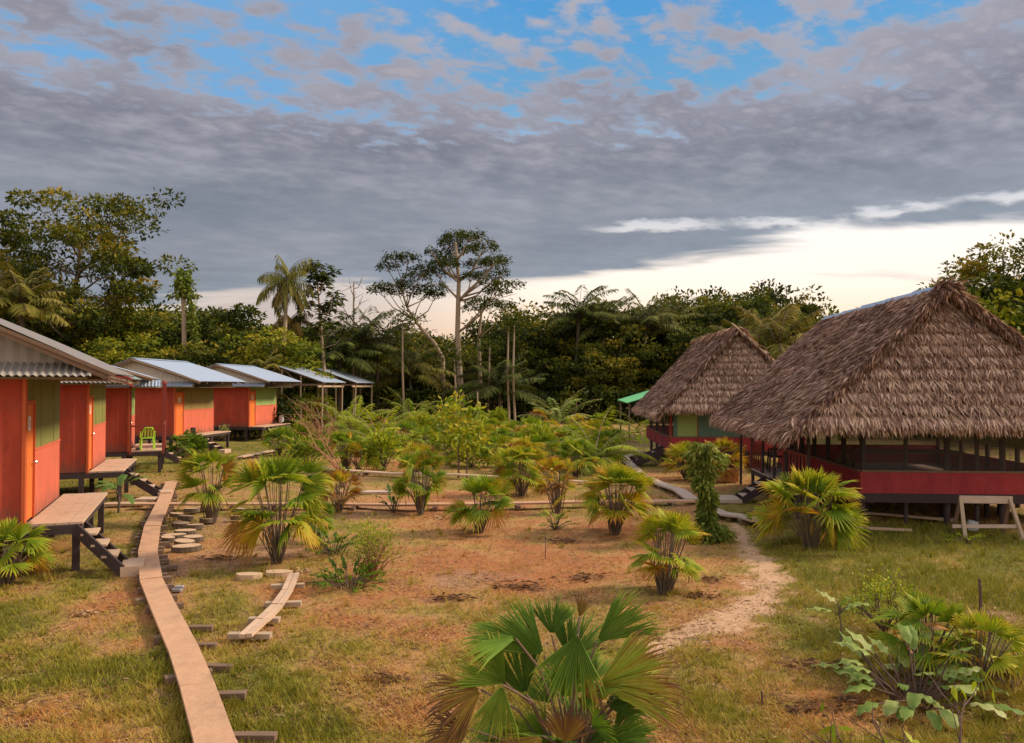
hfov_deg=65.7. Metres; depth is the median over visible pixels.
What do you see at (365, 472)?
plank walk
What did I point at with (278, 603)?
curved planks
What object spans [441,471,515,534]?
fan palm
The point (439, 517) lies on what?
leaf litter
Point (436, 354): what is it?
forest tree
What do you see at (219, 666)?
offcut
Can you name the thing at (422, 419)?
shrub
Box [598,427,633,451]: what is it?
fan palm
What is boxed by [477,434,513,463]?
fan palm
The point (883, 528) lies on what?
long board
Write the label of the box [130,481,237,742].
plank walk
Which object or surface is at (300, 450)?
shrub
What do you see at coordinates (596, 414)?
fan palm
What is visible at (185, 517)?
log round
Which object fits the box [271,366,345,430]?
shelter
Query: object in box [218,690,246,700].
offcut
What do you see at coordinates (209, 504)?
fan palm
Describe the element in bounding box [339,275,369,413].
bare tree
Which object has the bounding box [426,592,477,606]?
leaf litter
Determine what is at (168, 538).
log round
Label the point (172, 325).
forest tree
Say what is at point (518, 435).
fan palm
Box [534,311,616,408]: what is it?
forest tree
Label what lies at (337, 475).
fan palm
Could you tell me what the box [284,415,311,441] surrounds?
shrub
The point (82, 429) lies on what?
cabin
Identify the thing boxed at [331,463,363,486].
broadleaf plant
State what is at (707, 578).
leaf litter
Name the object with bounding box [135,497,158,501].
loose board
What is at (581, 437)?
shrub
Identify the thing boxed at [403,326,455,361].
forest tree
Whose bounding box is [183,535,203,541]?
log round
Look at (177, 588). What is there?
stone block
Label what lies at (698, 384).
thatched hall
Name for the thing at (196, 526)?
log round
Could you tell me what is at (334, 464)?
twig shrub
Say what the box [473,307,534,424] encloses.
thin tree
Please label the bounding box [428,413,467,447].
fan palm
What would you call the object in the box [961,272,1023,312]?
forest tree
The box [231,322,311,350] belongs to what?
forest tree
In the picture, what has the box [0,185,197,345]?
tree
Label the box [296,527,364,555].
broadleaf plant
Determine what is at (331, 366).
forest tree
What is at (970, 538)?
broadleaf plant
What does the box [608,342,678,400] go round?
forest tree
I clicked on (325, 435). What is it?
fan palm
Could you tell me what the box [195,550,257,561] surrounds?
leaf litter
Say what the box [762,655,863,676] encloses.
leaf litter
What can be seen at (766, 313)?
forest tree
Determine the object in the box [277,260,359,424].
parasol tree
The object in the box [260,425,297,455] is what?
fan palm
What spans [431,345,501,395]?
forest tree
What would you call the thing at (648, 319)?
forest palm
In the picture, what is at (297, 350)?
forest tree
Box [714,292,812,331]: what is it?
forest tree
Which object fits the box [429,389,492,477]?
young tree
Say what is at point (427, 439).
fan palm
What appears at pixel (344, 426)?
young palm
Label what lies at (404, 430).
fan palm
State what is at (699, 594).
leaf litter
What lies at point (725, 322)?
forest palm
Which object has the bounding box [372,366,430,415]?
forest tree
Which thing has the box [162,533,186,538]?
log round
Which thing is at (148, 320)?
leaning tree
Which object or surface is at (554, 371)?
forest tree
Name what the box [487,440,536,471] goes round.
shrub
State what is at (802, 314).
forest tree
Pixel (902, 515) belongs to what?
long board
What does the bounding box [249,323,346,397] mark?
forest tree
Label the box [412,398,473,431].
young palm
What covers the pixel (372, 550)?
shrub
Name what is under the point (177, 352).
forest tree
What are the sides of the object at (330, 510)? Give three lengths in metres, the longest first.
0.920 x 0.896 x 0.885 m
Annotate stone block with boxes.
[171,585,184,591]
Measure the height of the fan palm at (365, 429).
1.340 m
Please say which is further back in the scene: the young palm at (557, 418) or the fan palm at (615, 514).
the young palm at (557, 418)
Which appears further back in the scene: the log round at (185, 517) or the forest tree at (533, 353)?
the forest tree at (533, 353)
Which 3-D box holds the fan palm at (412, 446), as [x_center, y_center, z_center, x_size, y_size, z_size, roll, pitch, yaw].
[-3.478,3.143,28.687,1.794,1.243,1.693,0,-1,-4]
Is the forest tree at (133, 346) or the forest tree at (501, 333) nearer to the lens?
the forest tree at (133, 346)
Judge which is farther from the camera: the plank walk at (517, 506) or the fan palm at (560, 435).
the fan palm at (560, 435)
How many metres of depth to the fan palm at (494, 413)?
59.93 m
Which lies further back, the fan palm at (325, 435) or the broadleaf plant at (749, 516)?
the fan palm at (325, 435)
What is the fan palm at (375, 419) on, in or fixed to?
on the ground at (440, 579)
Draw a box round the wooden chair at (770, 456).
[766,448,784,471]
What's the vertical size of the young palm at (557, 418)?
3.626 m
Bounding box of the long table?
[849,449,965,469]
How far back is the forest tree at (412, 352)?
78.13 m
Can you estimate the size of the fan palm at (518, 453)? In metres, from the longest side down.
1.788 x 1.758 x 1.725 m
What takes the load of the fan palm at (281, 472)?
on the ground at (440, 579)
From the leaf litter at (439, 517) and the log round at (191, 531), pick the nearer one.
the log round at (191, 531)
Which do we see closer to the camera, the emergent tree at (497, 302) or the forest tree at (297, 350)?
the forest tree at (297, 350)
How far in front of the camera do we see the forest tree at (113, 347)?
56.49 m
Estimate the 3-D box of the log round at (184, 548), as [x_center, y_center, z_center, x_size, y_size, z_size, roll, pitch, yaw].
[-6.159,3.338,15.021,0.551,0.094,0.402,0,-1,-13]
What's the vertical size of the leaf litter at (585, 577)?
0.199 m
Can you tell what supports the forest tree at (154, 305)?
on the ground at (440, 579)
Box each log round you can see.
[161,535,174,542]
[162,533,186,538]
[169,512,182,517]
[171,543,201,552]
[172,521,189,527]
[174,529,196,534]
[174,538,194,544]
[177,515,193,519]
[183,508,199,512]
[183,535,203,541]
[186,523,203,528]
[199,517,212,522]
[230,515,240,519]
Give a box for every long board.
[857,510,953,520]
[859,526,911,530]
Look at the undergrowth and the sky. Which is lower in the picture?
the undergrowth
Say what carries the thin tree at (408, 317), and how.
on the ground at (440, 579)
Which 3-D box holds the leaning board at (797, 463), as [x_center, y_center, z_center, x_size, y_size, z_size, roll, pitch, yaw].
[7.845,2.569,22.074,0.400,0.520,0.250,0,-1,10]
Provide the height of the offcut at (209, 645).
0.070 m
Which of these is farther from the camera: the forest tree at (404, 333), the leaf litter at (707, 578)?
the forest tree at (404, 333)
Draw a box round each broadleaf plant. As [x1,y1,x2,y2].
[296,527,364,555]
[306,554,386,592]
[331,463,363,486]
[375,483,401,512]
[538,510,578,529]
[737,505,763,529]
[811,630,979,709]
[826,622,1023,731]
[942,636,1023,687]
[945,532,984,542]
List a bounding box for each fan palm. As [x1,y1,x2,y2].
[0,517,57,585]
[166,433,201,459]
[172,448,241,523]
[216,449,336,568]
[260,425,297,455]
[293,410,312,423]
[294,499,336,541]
[300,425,315,437]
[305,431,336,455]
[314,467,365,511]
[326,430,363,471]
[336,441,379,470]
[358,425,375,442]
[363,429,401,460]
[367,413,384,426]
[380,417,398,431]
[389,419,422,447]
[389,446,450,515]
[390,423,408,435]
[395,441,438,472]
[403,426,440,452]
[416,424,440,446]
[417,586,692,742]
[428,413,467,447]
[428,415,448,436]
[429,432,457,465]
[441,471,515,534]
[470,423,501,450]
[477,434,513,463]
[483,410,504,421]
[483,418,508,437]
[486,427,514,451]
[491,444,548,496]
[495,422,518,440]
[500,434,548,470]
[506,430,527,442]
[508,419,519,433]
[512,448,559,485]
[513,423,549,448]
[518,415,541,433]
[528,407,552,421]
[529,432,565,458]
[532,456,578,513]
[544,430,569,448]
[546,423,587,455]
[547,419,558,425]
[557,436,600,477]
[569,413,589,428]
[575,419,611,449]
[576,460,657,534]
[588,429,621,456]
[589,412,611,424]
[589,419,613,439]
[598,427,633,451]
[628,507,708,594]
[658,440,697,479]
[705,436,750,483]
[748,464,871,555]
[864,587,989,682]
[918,607,1023,697]
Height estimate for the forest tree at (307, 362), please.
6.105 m
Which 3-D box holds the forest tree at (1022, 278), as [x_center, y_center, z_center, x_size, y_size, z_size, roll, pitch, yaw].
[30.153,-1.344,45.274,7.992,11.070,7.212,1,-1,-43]
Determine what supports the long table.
on the thatched hall at (944, 359)
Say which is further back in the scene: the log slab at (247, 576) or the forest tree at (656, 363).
the forest tree at (656, 363)
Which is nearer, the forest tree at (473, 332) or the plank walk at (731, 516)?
the plank walk at (731, 516)
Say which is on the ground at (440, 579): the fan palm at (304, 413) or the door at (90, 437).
the fan palm at (304, 413)
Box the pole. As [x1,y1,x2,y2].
[978,579,981,613]
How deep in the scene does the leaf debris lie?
9.38 m
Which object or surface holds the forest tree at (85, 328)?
on the ground at (440, 579)
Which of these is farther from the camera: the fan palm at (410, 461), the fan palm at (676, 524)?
the fan palm at (410, 461)
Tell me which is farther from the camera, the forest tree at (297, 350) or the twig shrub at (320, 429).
the forest tree at (297, 350)
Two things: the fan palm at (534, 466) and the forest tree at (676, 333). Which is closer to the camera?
the fan palm at (534, 466)
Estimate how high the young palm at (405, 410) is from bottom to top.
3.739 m
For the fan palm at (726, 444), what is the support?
on the ground at (440, 579)
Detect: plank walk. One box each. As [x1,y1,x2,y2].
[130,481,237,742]
[133,499,695,510]
[237,450,274,458]
[305,464,588,482]
[623,451,698,499]
[716,508,757,523]
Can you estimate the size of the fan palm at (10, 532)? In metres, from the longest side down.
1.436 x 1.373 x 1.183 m
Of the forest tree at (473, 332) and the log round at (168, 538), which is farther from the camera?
the forest tree at (473, 332)
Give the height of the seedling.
0.769 m
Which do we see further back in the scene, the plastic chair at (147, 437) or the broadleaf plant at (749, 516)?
the plastic chair at (147, 437)
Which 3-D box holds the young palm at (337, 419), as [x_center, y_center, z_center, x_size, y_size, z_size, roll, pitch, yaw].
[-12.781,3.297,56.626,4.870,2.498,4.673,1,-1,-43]
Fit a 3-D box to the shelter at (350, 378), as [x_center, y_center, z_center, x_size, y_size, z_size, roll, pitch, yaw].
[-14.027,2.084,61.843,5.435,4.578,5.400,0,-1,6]
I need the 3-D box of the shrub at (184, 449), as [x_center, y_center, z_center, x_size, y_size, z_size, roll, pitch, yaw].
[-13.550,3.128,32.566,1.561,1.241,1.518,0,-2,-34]
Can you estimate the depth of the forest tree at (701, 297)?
88.61 m
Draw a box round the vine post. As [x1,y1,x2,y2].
[680,441,736,545]
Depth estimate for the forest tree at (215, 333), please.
60.79 m
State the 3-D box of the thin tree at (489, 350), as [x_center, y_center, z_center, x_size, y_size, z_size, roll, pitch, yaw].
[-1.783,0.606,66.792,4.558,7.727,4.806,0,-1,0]
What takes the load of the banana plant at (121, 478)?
on the ground at (440, 579)
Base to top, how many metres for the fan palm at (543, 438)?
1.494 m
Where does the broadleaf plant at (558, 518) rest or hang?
on the ground at (440, 579)
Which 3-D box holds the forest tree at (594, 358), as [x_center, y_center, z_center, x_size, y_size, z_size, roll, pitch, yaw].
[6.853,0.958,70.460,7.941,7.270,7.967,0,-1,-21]
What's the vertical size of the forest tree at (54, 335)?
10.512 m
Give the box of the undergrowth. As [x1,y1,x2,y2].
[214,378,940,440]
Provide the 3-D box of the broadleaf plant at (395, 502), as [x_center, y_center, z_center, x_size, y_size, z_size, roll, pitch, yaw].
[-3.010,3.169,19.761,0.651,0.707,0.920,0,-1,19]
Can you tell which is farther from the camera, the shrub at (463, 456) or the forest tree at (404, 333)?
the forest tree at (404, 333)
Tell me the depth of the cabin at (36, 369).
13.19 m
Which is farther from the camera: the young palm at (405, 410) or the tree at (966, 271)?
the young palm at (405, 410)
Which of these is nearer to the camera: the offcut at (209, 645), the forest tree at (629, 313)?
the offcut at (209, 645)
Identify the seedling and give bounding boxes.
[807,589,870,641]
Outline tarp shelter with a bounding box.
[618,391,658,441]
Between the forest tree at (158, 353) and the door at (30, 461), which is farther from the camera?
the forest tree at (158, 353)
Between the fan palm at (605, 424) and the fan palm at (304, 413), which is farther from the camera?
the fan palm at (304, 413)
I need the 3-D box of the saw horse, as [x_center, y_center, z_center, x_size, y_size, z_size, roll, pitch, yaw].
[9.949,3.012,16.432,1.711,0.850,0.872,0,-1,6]
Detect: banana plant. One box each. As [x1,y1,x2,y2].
[93,466,150,512]
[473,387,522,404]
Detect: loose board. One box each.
[104,502,136,505]
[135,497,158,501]
[362,490,391,493]
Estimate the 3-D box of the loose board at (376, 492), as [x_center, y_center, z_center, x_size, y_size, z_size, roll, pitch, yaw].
[-3.913,3.479,22.886,0.900,0.070,0.350,0,-1,-4]
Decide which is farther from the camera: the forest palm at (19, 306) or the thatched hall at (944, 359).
the forest palm at (19, 306)
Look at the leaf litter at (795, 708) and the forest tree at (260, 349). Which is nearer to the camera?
the leaf litter at (795, 708)
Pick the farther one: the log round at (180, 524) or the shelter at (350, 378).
the shelter at (350, 378)
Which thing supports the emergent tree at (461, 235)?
on the ground at (440, 579)
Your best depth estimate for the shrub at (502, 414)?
59.83 m
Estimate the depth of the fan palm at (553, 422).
50.51 m
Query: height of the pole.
0.569 m
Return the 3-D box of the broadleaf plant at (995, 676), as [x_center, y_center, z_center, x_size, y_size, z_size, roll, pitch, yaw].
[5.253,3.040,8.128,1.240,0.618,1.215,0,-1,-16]
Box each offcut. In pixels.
[160,565,177,569]
[188,624,213,631]
[197,642,217,649]
[206,663,232,671]
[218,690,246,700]
[233,731,277,742]
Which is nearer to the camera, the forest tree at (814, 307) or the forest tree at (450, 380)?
the forest tree at (450, 380)
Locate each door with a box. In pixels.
[27,405,37,519]
[89,398,94,468]
[176,393,183,435]
[250,392,255,425]
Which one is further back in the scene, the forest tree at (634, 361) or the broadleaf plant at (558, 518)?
the forest tree at (634, 361)
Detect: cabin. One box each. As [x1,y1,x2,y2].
[0,318,145,577]
[60,376,171,501]
[70,365,202,473]
[112,357,245,454]
[206,363,301,441]
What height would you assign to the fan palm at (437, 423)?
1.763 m
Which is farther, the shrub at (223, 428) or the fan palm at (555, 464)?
the shrub at (223, 428)
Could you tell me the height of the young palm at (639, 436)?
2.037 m
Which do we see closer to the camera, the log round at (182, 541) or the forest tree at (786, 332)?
the log round at (182, 541)
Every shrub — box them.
[175,429,208,454]
[218,422,229,440]
[275,434,332,463]
[283,407,348,487]
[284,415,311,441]
[291,398,338,456]
[324,513,419,580]
[360,420,406,470]
[412,406,438,441]
[442,434,498,467]
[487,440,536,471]
[488,405,508,426]
[519,420,559,455]
[555,429,599,463]
[801,702,919,742]
[836,563,934,630]
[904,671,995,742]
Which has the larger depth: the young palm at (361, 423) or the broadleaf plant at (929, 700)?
the young palm at (361, 423)
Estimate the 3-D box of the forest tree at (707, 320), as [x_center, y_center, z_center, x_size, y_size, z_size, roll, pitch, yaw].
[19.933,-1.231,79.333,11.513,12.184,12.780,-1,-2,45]
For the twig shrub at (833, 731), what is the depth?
5.78 m
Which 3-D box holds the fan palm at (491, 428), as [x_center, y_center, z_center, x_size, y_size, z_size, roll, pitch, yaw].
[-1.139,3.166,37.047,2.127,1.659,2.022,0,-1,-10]
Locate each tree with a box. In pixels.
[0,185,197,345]
[0,249,76,339]
[7,308,90,339]
[28,322,68,342]
[52,309,150,354]
[54,334,93,353]
[77,331,167,364]
[88,352,125,364]
[101,306,178,337]
[103,328,180,357]
[104,306,178,350]
[115,311,225,349]
[116,345,194,360]
[133,302,267,347]
[137,300,180,322]
[138,340,233,366]
[148,308,278,363]
[172,340,277,390]
[179,306,267,345]
[218,325,337,421]
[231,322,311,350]
[231,340,278,359]
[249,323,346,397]
[258,343,316,416]
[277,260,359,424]
[303,321,351,390]
[306,355,348,419]
[313,368,374,402]
[325,349,364,393]
[332,370,380,418]
[335,348,384,416]
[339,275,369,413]
[347,355,407,402]
[359,325,437,367]
[366,249,449,410]
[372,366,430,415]
[374,305,430,412]
[380,344,431,386]
[400,334,454,407]
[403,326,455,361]
[410,331,492,370]
[414,364,473,413]
[419,228,526,410]
[420,342,466,379]
[427,343,490,413]
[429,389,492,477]
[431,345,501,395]
[460,293,518,416]
[461,317,543,347]
[464,333,517,416]
[471,352,551,416]
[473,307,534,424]
[473,321,551,415]
[482,335,563,417]
[488,311,546,420]
[496,316,595,408]
[498,297,560,358]
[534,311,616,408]
[535,354,591,413]
[542,342,640,418]
[546,299,621,352]
[557,311,670,405]
[567,336,663,418]
[607,304,656,338]
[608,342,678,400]
[609,336,671,417]
[619,311,694,368]
[651,299,752,367]
[652,285,732,323]
[659,325,782,372]
[663,318,723,373]
[695,284,734,307]
[708,293,799,334]
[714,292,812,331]
[722,278,793,315]
[733,284,832,320]
[765,322,800,342]
[767,309,815,338]
[777,302,838,323]
[915,277,1023,441]
[938,229,1023,305]
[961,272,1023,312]
[974,288,1023,446]
[989,271,1023,321]
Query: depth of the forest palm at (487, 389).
64.99 m
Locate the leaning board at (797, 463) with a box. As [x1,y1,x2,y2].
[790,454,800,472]
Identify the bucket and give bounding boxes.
[967,520,978,530]
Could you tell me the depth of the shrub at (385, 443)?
29.30 m
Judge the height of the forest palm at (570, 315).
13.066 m
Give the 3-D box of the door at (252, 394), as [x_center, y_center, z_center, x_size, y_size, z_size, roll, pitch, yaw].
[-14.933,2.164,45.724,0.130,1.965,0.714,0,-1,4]
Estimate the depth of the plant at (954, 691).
5.82 m
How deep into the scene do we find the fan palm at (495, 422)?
44.51 m
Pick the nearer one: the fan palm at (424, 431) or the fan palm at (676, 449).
the fan palm at (676, 449)
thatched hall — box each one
[630,323,805,467]
[709,275,1023,524]
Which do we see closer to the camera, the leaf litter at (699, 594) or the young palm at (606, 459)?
the leaf litter at (699, 594)
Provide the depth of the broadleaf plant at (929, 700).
8.08 m
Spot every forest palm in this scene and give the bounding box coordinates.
[0,262,72,327]
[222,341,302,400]
[293,320,391,414]
[311,308,411,417]
[333,306,423,422]
[363,336,457,408]
[442,350,546,410]
[494,362,562,405]
[533,285,624,412]
[555,294,649,406]
[600,288,689,418]
[633,296,717,361]
[691,308,788,344]
[730,293,824,358]
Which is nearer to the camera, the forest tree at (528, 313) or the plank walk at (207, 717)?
the plank walk at (207, 717)
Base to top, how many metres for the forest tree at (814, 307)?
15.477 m
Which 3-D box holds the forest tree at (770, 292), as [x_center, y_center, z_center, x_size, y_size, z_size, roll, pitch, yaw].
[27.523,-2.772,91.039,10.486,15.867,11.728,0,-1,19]
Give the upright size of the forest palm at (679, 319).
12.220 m
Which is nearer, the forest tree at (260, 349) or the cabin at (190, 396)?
the cabin at (190, 396)
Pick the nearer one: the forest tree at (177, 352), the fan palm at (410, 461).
the fan palm at (410, 461)
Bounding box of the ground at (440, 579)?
[0,401,1023,742]
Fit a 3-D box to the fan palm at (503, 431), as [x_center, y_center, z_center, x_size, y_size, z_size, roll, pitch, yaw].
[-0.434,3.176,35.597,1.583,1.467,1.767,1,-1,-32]
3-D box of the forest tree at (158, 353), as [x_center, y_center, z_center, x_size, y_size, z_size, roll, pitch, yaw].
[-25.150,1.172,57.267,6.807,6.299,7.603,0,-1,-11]
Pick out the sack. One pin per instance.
(281, 418)
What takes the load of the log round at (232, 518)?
on the ground at (440, 579)
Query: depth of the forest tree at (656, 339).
77.75 m
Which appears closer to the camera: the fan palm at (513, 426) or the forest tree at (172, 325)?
the fan palm at (513, 426)
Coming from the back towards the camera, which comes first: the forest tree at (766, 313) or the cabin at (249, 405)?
the forest tree at (766, 313)
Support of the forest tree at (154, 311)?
on the ground at (440, 579)
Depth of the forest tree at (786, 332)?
68.53 m
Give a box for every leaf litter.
[0,648,25,659]
[65,608,103,616]
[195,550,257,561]
[290,566,321,574]
[362,668,410,685]
[424,514,450,519]
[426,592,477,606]
[485,578,548,594]
[547,537,579,544]
[551,572,614,583]
[674,590,722,599]
[699,574,731,582]
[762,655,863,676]
[764,700,826,717]
[811,694,879,709]
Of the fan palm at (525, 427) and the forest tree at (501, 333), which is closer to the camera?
the fan palm at (525, 427)
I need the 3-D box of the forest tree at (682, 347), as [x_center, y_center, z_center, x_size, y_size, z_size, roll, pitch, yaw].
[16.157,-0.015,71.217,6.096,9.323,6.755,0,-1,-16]
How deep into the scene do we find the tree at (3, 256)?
59.43 m
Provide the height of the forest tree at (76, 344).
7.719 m
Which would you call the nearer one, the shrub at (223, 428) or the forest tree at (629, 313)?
the shrub at (223, 428)
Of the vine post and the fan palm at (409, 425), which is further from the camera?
the fan palm at (409, 425)
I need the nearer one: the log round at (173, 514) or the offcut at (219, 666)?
the offcut at (219, 666)
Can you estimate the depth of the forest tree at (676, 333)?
70.50 m
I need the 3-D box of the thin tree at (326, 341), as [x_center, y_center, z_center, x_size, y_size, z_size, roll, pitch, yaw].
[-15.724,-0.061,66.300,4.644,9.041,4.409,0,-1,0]
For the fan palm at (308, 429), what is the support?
on the ground at (440, 579)
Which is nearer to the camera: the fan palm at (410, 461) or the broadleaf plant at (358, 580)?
the broadleaf plant at (358, 580)
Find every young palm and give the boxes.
[296,395,395,444]
[305,400,375,431]
[326,406,425,451]
[371,387,436,427]
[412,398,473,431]
[516,387,602,424]
[542,407,654,475]
[614,410,654,443]
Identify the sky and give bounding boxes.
[0,0,1023,343]
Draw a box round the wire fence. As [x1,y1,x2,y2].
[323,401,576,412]
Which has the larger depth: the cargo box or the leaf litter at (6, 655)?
the cargo box
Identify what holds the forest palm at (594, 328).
on the ground at (440, 579)
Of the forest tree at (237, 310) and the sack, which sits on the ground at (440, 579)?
the forest tree at (237, 310)
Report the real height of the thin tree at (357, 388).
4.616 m
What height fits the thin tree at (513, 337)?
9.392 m
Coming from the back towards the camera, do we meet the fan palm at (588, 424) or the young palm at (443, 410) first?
the young palm at (443, 410)
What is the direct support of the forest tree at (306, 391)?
on the ground at (440, 579)
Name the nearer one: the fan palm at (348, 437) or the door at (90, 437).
the door at (90, 437)
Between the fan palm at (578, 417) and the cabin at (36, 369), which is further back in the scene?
the fan palm at (578, 417)
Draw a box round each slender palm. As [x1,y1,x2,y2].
[256,254,313,347]
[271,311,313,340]
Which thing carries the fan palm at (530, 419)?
on the ground at (440, 579)
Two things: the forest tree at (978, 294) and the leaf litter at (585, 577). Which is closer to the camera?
the leaf litter at (585, 577)
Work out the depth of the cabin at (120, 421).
27.93 m
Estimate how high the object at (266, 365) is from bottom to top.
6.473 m
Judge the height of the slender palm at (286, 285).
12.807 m
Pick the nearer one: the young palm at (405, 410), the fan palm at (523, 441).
the fan palm at (523, 441)
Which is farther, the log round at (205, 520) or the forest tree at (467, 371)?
the forest tree at (467, 371)
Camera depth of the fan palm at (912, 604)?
8.57 m
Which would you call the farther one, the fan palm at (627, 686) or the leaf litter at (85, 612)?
the leaf litter at (85, 612)
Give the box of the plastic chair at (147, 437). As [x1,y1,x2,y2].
[139,427,155,449]
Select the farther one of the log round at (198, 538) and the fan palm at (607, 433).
the fan palm at (607, 433)
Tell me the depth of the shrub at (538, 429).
33.16 m
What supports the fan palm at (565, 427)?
on the ground at (440, 579)
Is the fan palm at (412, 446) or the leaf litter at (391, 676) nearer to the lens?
the leaf litter at (391, 676)
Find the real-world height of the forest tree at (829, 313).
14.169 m
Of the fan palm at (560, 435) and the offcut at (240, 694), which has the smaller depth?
the offcut at (240, 694)
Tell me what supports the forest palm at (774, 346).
on the ground at (440, 579)
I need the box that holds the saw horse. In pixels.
[951,495,1023,539]
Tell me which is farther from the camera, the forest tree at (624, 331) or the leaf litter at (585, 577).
the forest tree at (624, 331)
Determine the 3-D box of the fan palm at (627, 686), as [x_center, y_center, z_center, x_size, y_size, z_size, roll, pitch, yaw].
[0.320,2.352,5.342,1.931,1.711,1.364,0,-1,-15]
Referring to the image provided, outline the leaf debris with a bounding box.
[0,448,1023,742]
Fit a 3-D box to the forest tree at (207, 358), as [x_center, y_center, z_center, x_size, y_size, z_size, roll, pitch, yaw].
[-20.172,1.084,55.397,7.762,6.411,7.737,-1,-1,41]
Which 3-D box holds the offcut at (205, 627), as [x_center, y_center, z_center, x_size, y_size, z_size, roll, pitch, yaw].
[-3.945,3.256,10.065,0.300,0.070,0.090,0,-1,-3]
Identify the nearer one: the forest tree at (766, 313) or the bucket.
the bucket
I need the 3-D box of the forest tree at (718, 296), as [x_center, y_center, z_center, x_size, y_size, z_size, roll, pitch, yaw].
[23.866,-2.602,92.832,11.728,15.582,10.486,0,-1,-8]
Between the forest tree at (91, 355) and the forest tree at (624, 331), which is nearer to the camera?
the forest tree at (91, 355)
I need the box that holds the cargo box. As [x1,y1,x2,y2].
[716,468,739,481]
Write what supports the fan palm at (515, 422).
on the ground at (440, 579)
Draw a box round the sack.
[278,415,283,422]
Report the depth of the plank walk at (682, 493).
23.78 m
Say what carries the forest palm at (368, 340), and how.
on the ground at (440, 579)
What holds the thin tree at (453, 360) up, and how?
on the ground at (440, 579)
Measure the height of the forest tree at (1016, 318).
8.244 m
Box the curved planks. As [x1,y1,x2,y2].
[227,572,304,638]
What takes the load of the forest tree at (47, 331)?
on the ground at (440, 579)
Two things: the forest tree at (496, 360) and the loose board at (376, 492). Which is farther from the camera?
the forest tree at (496, 360)
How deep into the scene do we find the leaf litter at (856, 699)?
7.78 m
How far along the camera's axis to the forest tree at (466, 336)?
88.95 m
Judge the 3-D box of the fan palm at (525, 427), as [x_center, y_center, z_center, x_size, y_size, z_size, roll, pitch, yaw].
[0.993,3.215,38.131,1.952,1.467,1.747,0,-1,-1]
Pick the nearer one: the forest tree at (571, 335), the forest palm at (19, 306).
the forest palm at (19, 306)
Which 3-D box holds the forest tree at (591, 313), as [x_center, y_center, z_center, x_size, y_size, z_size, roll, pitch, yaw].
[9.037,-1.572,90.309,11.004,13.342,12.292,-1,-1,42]
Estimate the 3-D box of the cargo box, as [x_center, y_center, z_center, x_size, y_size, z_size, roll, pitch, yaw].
[7.060,3.393,25.981,0.640,0.400,0.440,0,-1,-8]
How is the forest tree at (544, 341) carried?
on the ground at (440, 579)
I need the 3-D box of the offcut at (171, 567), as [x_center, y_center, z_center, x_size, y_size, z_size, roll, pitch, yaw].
[-5.832,3.320,13.444,0.300,0.070,0.090,0,-1,-12]
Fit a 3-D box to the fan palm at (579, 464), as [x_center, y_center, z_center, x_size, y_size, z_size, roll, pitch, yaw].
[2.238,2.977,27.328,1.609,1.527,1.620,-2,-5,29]
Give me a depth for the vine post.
15.83 m
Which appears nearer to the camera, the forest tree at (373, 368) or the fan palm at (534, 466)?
the fan palm at (534, 466)
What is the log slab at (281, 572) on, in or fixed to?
on the ground at (440, 579)
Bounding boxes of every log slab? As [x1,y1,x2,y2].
[236,572,261,580]
[266,569,292,576]
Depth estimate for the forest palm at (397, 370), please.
69.02 m
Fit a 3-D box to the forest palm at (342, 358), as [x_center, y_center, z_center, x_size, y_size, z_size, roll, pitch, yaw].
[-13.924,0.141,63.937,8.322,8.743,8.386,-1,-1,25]
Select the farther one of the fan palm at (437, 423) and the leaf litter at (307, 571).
the fan palm at (437, 423)
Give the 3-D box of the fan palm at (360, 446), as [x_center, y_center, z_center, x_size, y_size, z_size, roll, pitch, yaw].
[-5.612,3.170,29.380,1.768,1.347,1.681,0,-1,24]
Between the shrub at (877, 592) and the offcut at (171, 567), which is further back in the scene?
the offcut at (171, 567)
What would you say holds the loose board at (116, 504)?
on the ground at (440, 579)
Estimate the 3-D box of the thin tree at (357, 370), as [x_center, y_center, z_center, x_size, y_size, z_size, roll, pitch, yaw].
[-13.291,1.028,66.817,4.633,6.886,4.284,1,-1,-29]
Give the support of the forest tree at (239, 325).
on the ground at (440, 579)
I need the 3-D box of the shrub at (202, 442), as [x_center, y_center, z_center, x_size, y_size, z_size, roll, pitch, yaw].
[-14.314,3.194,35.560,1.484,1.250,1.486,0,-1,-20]
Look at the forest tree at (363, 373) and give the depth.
71.86 m
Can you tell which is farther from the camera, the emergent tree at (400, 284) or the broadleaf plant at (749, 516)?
the emergent tree at (400, 284)
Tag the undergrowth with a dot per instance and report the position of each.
(283, 407)
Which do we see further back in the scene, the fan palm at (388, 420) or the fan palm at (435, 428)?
the fan palm at (388, 420)
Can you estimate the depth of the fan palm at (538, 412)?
59.81 m
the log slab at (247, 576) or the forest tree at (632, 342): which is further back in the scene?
the forest tree at (632, 342)

